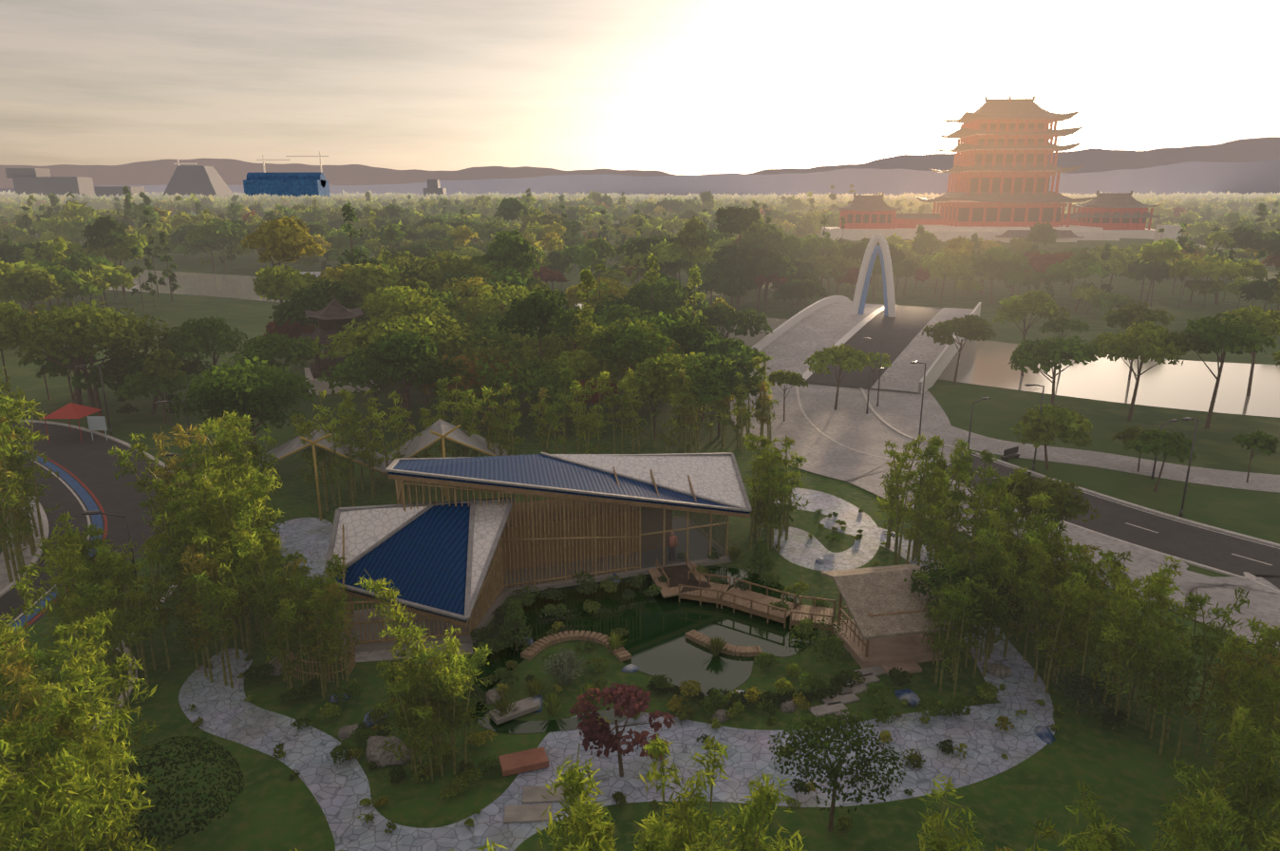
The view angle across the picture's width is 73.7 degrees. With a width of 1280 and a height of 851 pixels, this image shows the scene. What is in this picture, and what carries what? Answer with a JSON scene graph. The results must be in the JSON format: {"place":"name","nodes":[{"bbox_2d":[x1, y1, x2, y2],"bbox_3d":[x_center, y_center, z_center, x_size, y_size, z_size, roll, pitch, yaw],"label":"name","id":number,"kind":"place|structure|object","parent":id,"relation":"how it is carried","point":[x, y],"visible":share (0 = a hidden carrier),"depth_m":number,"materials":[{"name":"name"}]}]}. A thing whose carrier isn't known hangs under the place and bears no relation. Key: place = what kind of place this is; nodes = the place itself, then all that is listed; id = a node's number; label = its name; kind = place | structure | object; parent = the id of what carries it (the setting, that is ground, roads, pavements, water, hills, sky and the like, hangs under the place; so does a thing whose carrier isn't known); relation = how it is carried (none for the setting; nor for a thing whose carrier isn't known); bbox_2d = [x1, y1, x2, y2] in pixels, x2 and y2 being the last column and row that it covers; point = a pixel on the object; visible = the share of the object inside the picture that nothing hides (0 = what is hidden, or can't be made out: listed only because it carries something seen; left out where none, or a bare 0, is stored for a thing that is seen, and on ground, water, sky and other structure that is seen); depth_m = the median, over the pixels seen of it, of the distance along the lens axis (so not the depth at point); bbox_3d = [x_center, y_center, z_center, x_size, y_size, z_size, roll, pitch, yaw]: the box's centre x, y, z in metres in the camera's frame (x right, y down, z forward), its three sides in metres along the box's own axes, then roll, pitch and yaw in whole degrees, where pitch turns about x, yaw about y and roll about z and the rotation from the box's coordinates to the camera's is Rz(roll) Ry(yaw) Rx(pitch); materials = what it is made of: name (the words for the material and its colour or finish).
{"place":"outdoors","nodes":[
{"label":"outdoors","id":0,"kind":"place"},
{"bbox_2d":[0,421,187,642],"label":"road","id":1,"kind":"structure","parent":0,"point":[88,461],"depth_m":60.11,"materials":[{"name":"grey asphalt"}]},
{"bbox_2d":[2,449,107,643],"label":"road stripe","id":2,"kind":"object","parent":1,"relation":"on","point":[102,510],"depth_m":57.51,"materials":[{"name":"white paint"}]},
{"bbox_2d":[11,450,102,632],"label":"blue lane stripe","id":3,"kind":"object","parent":1,"relation":"on","point":[82,493],"visible":0.42,"depth_m":58.05,"materials":[{"name":"paint"}]},
{"bbox_2d":[41,402,103,442],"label":"canopy tent","id":4,"kind":"object","parent":1,"relation":"on","point":[69,410],"visible":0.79,"depth_m":71.82,"materials":[{"name":"red fabric"}]},
{"bbox_2d":[3,419,189,787],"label":"road kerb","id":5,"kind":"structure","parent":1,"relation":"on","point":[126,649],"depth_m":66.33,"materials":[{"name":"grey concrete"}]},
{"bbox_2d":[86,415,107,440],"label":"sign board","id":6,"kind":"object","parent":1,"relation":"on","point":[96,423],"visible":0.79,"depth_m":72.08,"materials":[{"name":"white"}]},
{"bbox_2d":[271,517,332,587],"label":"paved patio","id":7,"kind":"structure","parent":0,"point":[309,538],"depth_m":51.67,"materials":[{"name":"grey stone"}]},
{"bbox_2d":[178,648,1055,850],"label":"garden path","id":8,"kind":"structure","parent":0,"point":[338,791],"depth_m":31.47,"materials":[{"name":"stone paving"}]},
{"bbox_2d":[0,183,1279,478],"bbox_3d":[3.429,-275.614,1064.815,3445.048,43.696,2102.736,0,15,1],"label":"forest tree","id":9,"kind":"object","parent":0,"point":[403,236],"depth_m":143.66,"materials":[{"name":"green plant"}]},
{"bbox_2d":[0,416,1279,850],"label":"garden lawn","id":10,"kind":"structure","parent":0,"point":[1128,776],"depth_m":32.85,"materials":[{"name":"green plant"}]},
{"bbox_2d":[276,638,356,682],"bbox_3d":[-14.154,10.210,36.967,3.305,1.370,1.480,-2,15,-9],"label":"bamboo fence","id":11,"kind":"object","parent":10,"relation":"on","point":[351,658],"visible":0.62,"depth_m":36.67,"materials":[{"name":"brown wood"}]},
{"bbox_2d":[254,418,495,520],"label":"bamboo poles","id":12,"kind":"object","parent":10,"relation":"on","point":[442,446],"visible":0.69,"depth_m":54.65,"materials":[{"name":"brown wood"}]},
{"bbox_2d":[258,419,507,474],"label":"neighbour canopy panels","id":13,"kind":"object","parent":12,"relation":"on","point":[416,443],"visible":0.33,"depth_m":58.34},
{"bbox_2d":[354,642,473,661],"bbox_3d":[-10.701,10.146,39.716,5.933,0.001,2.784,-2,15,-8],"label":"wall","id":14,"kind":"structure","parent":10,"relation":"on","point":[370,655],"depth_m":38.82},
{"bbox_2d":[498,746,548,776],"bbox_3d":[-4.257,12.306,31.193,1.700,0.330,0.900,-5,16,-19],"label":"bench","id":15,"kind":"object","parent":10,"relation":"on","point":[523,761],"visible":0.98,"depth_m":30.99,"materials":[{"name":"brown wood"}]},
{"bbox_2d":[338,517,732,653],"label":"pavilion floor","id":16,"kind":"structure","parent":10,"relation":"on","point":[485,620],"depth_m":46.06,"materials":[{"name":"brown wood"}]},
{"bbox_2d":[342,479,729,644],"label":"pavilion bamboo walls","id":17,"kind":"structure","parent":16,"relation":"on","point":[494,575],"depth_m":44.87,"materials":[{"name":"brown wood"}]},
{"bbox_2d":[330,506,426,572],"bbox_3d":[-12.939,5.437,41.528,5.482,2.890,1.624,-11,19,-36],"label":"roof panel","id":18,"kind":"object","parent":17,"relation":"attached to","point":[365,529],"depth_m":41.02,"materials":[{"name":"white stone"}]},
{"bbox_2d":[335,503,470,621],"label":"blue pavilion roof tiles","id":19,"kind":"object","parent":17,"relation":"on","point":[422,559],"visible":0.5,"depth_m":39.90,"materials":[{"name":"blue tile"}]},
{"bbox_2d":[467,500,508,621],"bbox_3d":[-7.551,6.134,40.537,1.900,3.060,7.650,0,15,1],"label":"roof panel","id":20,"kind":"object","parent":17,"relation":"on","point":[488,518],"depth_m":41.66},
{"bbox_2d":[323,451,752,620],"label":"roof trim","id":21,"kind":"structure","parent":17,"relation":"on","point":[469,605],"depth_m":41.98,"materials":[{"name":"grey metal"}]},
{"bbox_2d":[334,466,750,626],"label":"pavilion roof beams","id":22,"kind":"structure","parent":17,"relation":"on","point":[514,490],"depth_m":43.10,"materials":[{"name":"grey metal"}]},
{"bbox_2d":[551,453,746,508],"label":"roof","id":23,"kind":"structure","parent":22,"relation":"on","point":[714,477],"depth_m":50.30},
{"bbox_2d":[388,453,750,513],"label":"blue pavilion roof tiles","id":24,"kind":"object","parent":17,"relation":"on","point":[537,469],"visible":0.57,"depth_m":46.11,"materials":[{"name":"blue tile"}]},
{"bbox_2d":[488,498,672,572],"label":"wall","id":25,"kind":"structure","parent":16,"relation":"on","point":[647,530],"depth_m":48.20,"materials":[{"name":"brown wood"}]},
{"bbox_2d":[666,534,677,546],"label":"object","id":26,"kind":"object","parent":16,"relation":"on","point":[671,541],"visible":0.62,"depth_m":47.20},
{"bbox_2d":[640,507,727,566],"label":"glass wall","id":27,"kind":"structure","parent":16,"relation":"on","point":[705,517],"depth_m":47.33,"materials":[{"name":"clear glass"}]},
{"bbox_2d":[0,355,1279,850],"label":"garden bamboo leaves","id":28,"kind":"object","parent":10,"relation":"on","point":[55,727],"visible":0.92,"depth_m":34.18,"materials":[{"name":"green plant"}]},
{"bbox_2d":[266,621,1074,767],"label":"boulders","id":29,"kind":"object","parent":10,"relation":"on","point":[376,752],"visible":0.42,"depth_m":32.86,"materials":[{"name":"grey stone"}]},
{"bbox_2d":[489,664,885,823],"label":"stone steps","id":30,"kind":"object","parent":10,"relation":"on","point":[524,813],"visible":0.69,"depth_m":33.83,"materials":[{"name":"grey stone"}]},
{"bbox_2d":[329,557,1055,744],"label":"garden rocks","id":31,"kind":"object","parent":10,"relation":"on","point":[1044,734],"visible":0.35,"depth_m":34.94,"materials":[{"name":"grey stone"}]},
{"bbox_2d":[656,556,835,634],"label":"boardwalk rail posts","id":32,"kind":"object","parent":10,"relation":"on","point":[750,611],"visible":0.62,"depth_m":42.50,"materials":[{"name":"brown wood"}]},
{"bbox_2d":[829,619,943,676],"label":"gazebo platform","id":33,"kind":"structure","parent":10,"relation":"on","point":[909,652],"depth_m":38.42,"materials":[{"name":"brown wood"}]},
{"bbox_2d":[837,566,937,657],"bbox_3d":[11.348,8.503,39.279,3.357,2.660,3.156,-3,15,-11],"label":"wooden frame","id":34,"kind":"object","parent":33,"relation":"on","point":[839,617],"visible":0.42,"depth_m":38.95,"materials":[{"name":"brown wood"}]},
{"bbox_2d":[820,564,960,639],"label":"thatched roof","id":35,"kind":"structure","parent":33,"relation":"on","point":[863,592],"depth_m":38.23,"materials":[{"name":"brown wicker"}]},
{"bbox_2d":[0,219,1279,669],"bbox_3d":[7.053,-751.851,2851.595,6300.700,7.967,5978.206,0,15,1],"label":"ground","id":36,"kind":"structure","parent":0,"point":[1001,411],"depth_m":86.25,"materials":[{"name":"green plant"}]},
{"bbox_2d":[0,496,43,590],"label":"footway","id":37,"kind":"structure","parent":36,"relation":"on","point":[4,575],"depth_m":49.07,"materials":[{"name":"grey concrete"}]},
{"bbox_2d":[0,495,49,597],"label":"road kerb","id":38,"kind":"structure","parent":36,"relation":"on","point":[5,590],"depth_m":49.80,"materials":[{"name":"grey concrete"}]},
{"bbox_2d":[5,165,446,197],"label":"distant buildings","id":39,"kind":"structure","parent":36,"relation":"on","point":[199,179],"depth_m":1435.69,"materials":[{"name":"grey concrete"}]},
{"bbox_2d":[173,151,328,172],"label":"tower cranes","id":40,"kind":"object","parent":36,"relation":"on","point":[178,163],"visible":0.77,"depth_m":1498.47,"materials":[{"name":"white metal"}]},
{"bbox_2d":[243,171,329,197],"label":"blue building","id":41,"kind":"structure","parent":36,"relation":"on","point":[304,183],"depth_m":1372.54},
{"bbox_2d":[300,271,325,277],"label":"white exhibition hall","id":42,"kind":"structure","parent":36,"relation":"on","point":[316,273],"depth_m":168.68,"materials":[{"name":"grey"}]},
{"bbox_2d":[304,367,379,395],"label":"pagoda stone plinth","id":43,"kind":"structure","parent":36,"relation":"on","point":[319,385],"depth_m":89.27,"materials":[{"name":"grey stone"}]},
{"bbox_2d":[309,318,360,378],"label":"timber pagoda","id":44,"kind":"object","parent":43,"relation":"on","point":[317,367],"visible":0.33,"depth_m":89.89,"materials":[{"name":"brown wood"}]},
{"bbox_2d":[300,292,366,344],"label":"pagoda roofs","id":45,"kind":"structure","parent":44,"relation":"attached to","point":[334,309],"depth_m":89.73,"materials":[{"name":"tile"}]},
{"bbox_2d":[75,337,1198,635],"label":"street lamp poles","id":46,"kind":"object","parent":36,"relation":"on","point":[96,512],"visible":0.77,"depth_m":62.46,"materials":[{"name":"grey"}]},
{"bbox_2d":[844,310,960,363],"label":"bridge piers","id":47,"kind":"structure","parent":36,"relation":"on","point":[953,360],"depth_m":105.20,"materials":[{"name":"grey concrete"}]},
{"bbox_2d":[744,301,884,377],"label":"walkway","id":48,"kind":"structure","parent":47,"relation":"on","point":[794,348],"depth_m":107.90,"materials":[{"name":"grey concrete"}]},
{"bbox_2d":[751,295,852,351],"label":"bridge parapet","id":49,"kind":"structure","parent":48,"relation":"on","point":[778,331],"depth_m":113.89,"materials":[{"name":"white concrete"}]},
{"bbox_2d":[802,305,884,381],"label":"median barrier","id":50,"kind":"object","parent":48,"relation":"on","point":[807,373],"visible":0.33,"depth_m":108.66,"materials":[{"name":"white concrete"}]},
{"bbox_2d":[850,233,895,317],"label":"bridge arch","id":51,"kind":"structure","parent":48,"relation":"on","point":[875,239],"depth_m":114.70,"materials":[{"name":"white concrete"}]},
{"bbox_2d":[857,244,888,316],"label":"bridge arch","id":52,"kind":"structure","parent":48,"relation":"on","point":[876,250],"depth_m":115.68,"materials":[{"name":"white"}]},
{"bbox_2d":[871,307,974,392],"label":"walkway","id":53,"kind":"structure","parent":47,"relation":"on","point":[902,373],"depth_m":97.60,"materials":[{"name":"grey concrete"}]},
{"bbox_2d":[917,301,981,394],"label":"bridge parapet","id":54,"kind":"structure","parent":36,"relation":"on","point":[939,365],"depth_m":95.61,"materials":[{"name":"grey concrete"}]},
{"bbox_2d":[835,95,1165,238],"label":"tower roofs","id":55,"kind":"structure","parent":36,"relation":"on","point":[1012,109],"depth_m":264.67,"materials":[{"name":"brown tile"}]},
{"bbox_2d":[859,386,1279,546],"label":"road kerb","id":56,"kind":"structure","parent":36,"relation":"on","point":[875,413],"depth_m":57.93,"materials":[{"name":"grey concrete"}]},
{"bbox_2d":[872,412,1279,492],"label":"footpath","id":57,"kind":"structure","parent":36,"relation":"on","point":[950,434],"depth_m":67.43,"materials":[{"name":"grey concrete"}]},
{"bbox_2d":[1000,446,1020,461],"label":"lawn bench","id":58,"kind":"object","parent":57,"relation":"on","point":[1011,452],"visible":1,"depth_m":67.45,"materials":[{"name":"brown metal"}]},
{"bbox_2d":[961,451,1279,548],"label":"road edge line","id":59,"kind":"object","parent":36,"relation":"on","point":[1149,512],"visible":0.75,"depth_m":55.50,"materials":[{"name":"white paint"}]},
{"bbox_2d":[0,160,1279,196],"bbox_3d":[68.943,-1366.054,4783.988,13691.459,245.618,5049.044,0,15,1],"label":"mountains","id":60,"kind":"structure","parent":0,"point":[1263,177],"depth_m":5568.77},
{"bbox_2d":[0,136,1279,188],"bbox_3d":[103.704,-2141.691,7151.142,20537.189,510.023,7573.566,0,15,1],"label":"mountains","id":61,"kind":"structure","parent":0,"point":[229,171],"depth_m":7751.45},
{"bbox_2d":[0,0,1279,175],"label":"sky","id":62,"kind":"structure","parent":0,"point":[687,87],"materials":[{"name":"white"}]},
{"bbox_2d":[464,565,817,733],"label":"pond water","id":63,"kind":"structure","parent":0,"point":[657,641],"depth_m":40.73,"materials":[{"name":"green liquid"}]},
{"bbox_2d":[520,630,631,661],"bbox_3d":[-2.876,10.127,39.288,4.991,0.220,2.459,0,15,1],"label":"timber arc","id":64,"kind":"object","parent":63,"relation":"on","point":[621,653],"visible":0.94,"depth_m":39.50,"materials":[{"name":"brown wood"}]},
{"bbox_2d":[685,629,762,656],"bbox_3d":[3.813,10.110,39.353,3.783,0.220,1.050,8,17,26],"label":"timber arc","id":65,"kind":"object","parent":63,"relation":"on","point":[697,637],"visible":0.79,"depth_m":38.92,"materials":[{"name":"brown wood"}]},
{"bbox_2d":[5,289,1279,850],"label":"garden tree","id":66,"kind":"object","parent":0,"point":[1253,329],"depth_m":38.70,"materials":[{"name":"green plant"}]},
{"bbox_2d":[668,545,675,561],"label":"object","id":67,"kind":"object","parent":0,"point":[673,553],"visible":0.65,"depth_m":47.41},
{"bbox_2d":[107,268,1279,417],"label":"river","id":68,"kind":"structure","parent":0,"point":[1187,385],"depth_m":98.44,"materials":[{"name":"grey liquid"}]},
{"bbox_2d":[647,563,833,624],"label":"boardwalk planks","id":69,"kind":"object","parent":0,"point":[677,574],"visible":0.67,"depth_m":43.57,"materials":[{"name":"brown wood"}]},
{"bbox_2d":[772,487,881,570],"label":"garden path","id":70,"kind":"structure","parent":0,"point":[800,547],"depth_m":51.52,"materials":[{"name":"stone paving"}]},
{"bbox_2d":[806,304,942,387],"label":"bridge roadway","id":71,"kind":"structure","parent":0,"point":[900,330],"depth_m":105.08,"materials":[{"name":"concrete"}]},
{"bbox_2d":[798,381,954,466],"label":"paved plaza","id":72,"kind":"structure","parent":0,"point":[849,422],"depth_m":81.53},
{"bbox_2d":[819,516,1053,721],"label":"garden path","id":73,"kind":"structure","parent":0,"point":[1023,690],"depth_m":37.06,"materials":[{"name":"stone paving"}]},
{"bbox_2d":[820,132,1182,242],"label":"tower podium walls","id":74,"kind":"structure","parent":0,"point":[944,233],"depth_m":260.56,"materials":[{"name":"beige stone"}]},
{"bbox_2d":[839,118,1153,229],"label":"timber tower","id":75,"kind":"structure","parent":74,"relation":"on","point":[913,223],"depth_m":266.83,"materials":[{"name":"wood"}]},
{"bbox_2d":[847,123,1146,223],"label":"tower openings","id":76,"kind":"object","parent":75,"relation":"in","point":[1005,214],"visible":0.35,"depth_m":265.83,"materials":[{"name":"brown wood"}]},
{"bbox_2d":[939,94,1067,206],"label":"brackets","id":77,"kind":"object","parent":75,"relation":"attached to","point":[1012,152],"visible":0.48,"depth_m":263.26,"materials":[{"name":"brown wood"}]},
{"bbox_2d":[728,376,1279,649],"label":"pavement","id":78,"kind":"structure","parent":0,"point":[820,453],"depth_m":52.62,"materials":[{"name":"grey concrete"}]},
{"bbox_2d":[795,385,1279,592],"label":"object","id":79,"kind":"structure","parent":0,"point":[1248,575],"depth_m":50.17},
{"bbox_2d":[803,380,1279,589],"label":"road","id":80,"kind":"structure","parent":0,"point":[1213,549],"depth_m":52.12,"materials":[{"name":"grey asphalt"}]},
{"bbox_2d":[976,470,1271,564],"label":"road centre dashes","id":81,"kind":"object","parent":80,"relation":"on","point":[1157,532],"visible":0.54,"depth_m":49.57,"materials":[{"name":"white paint"}]}
]}

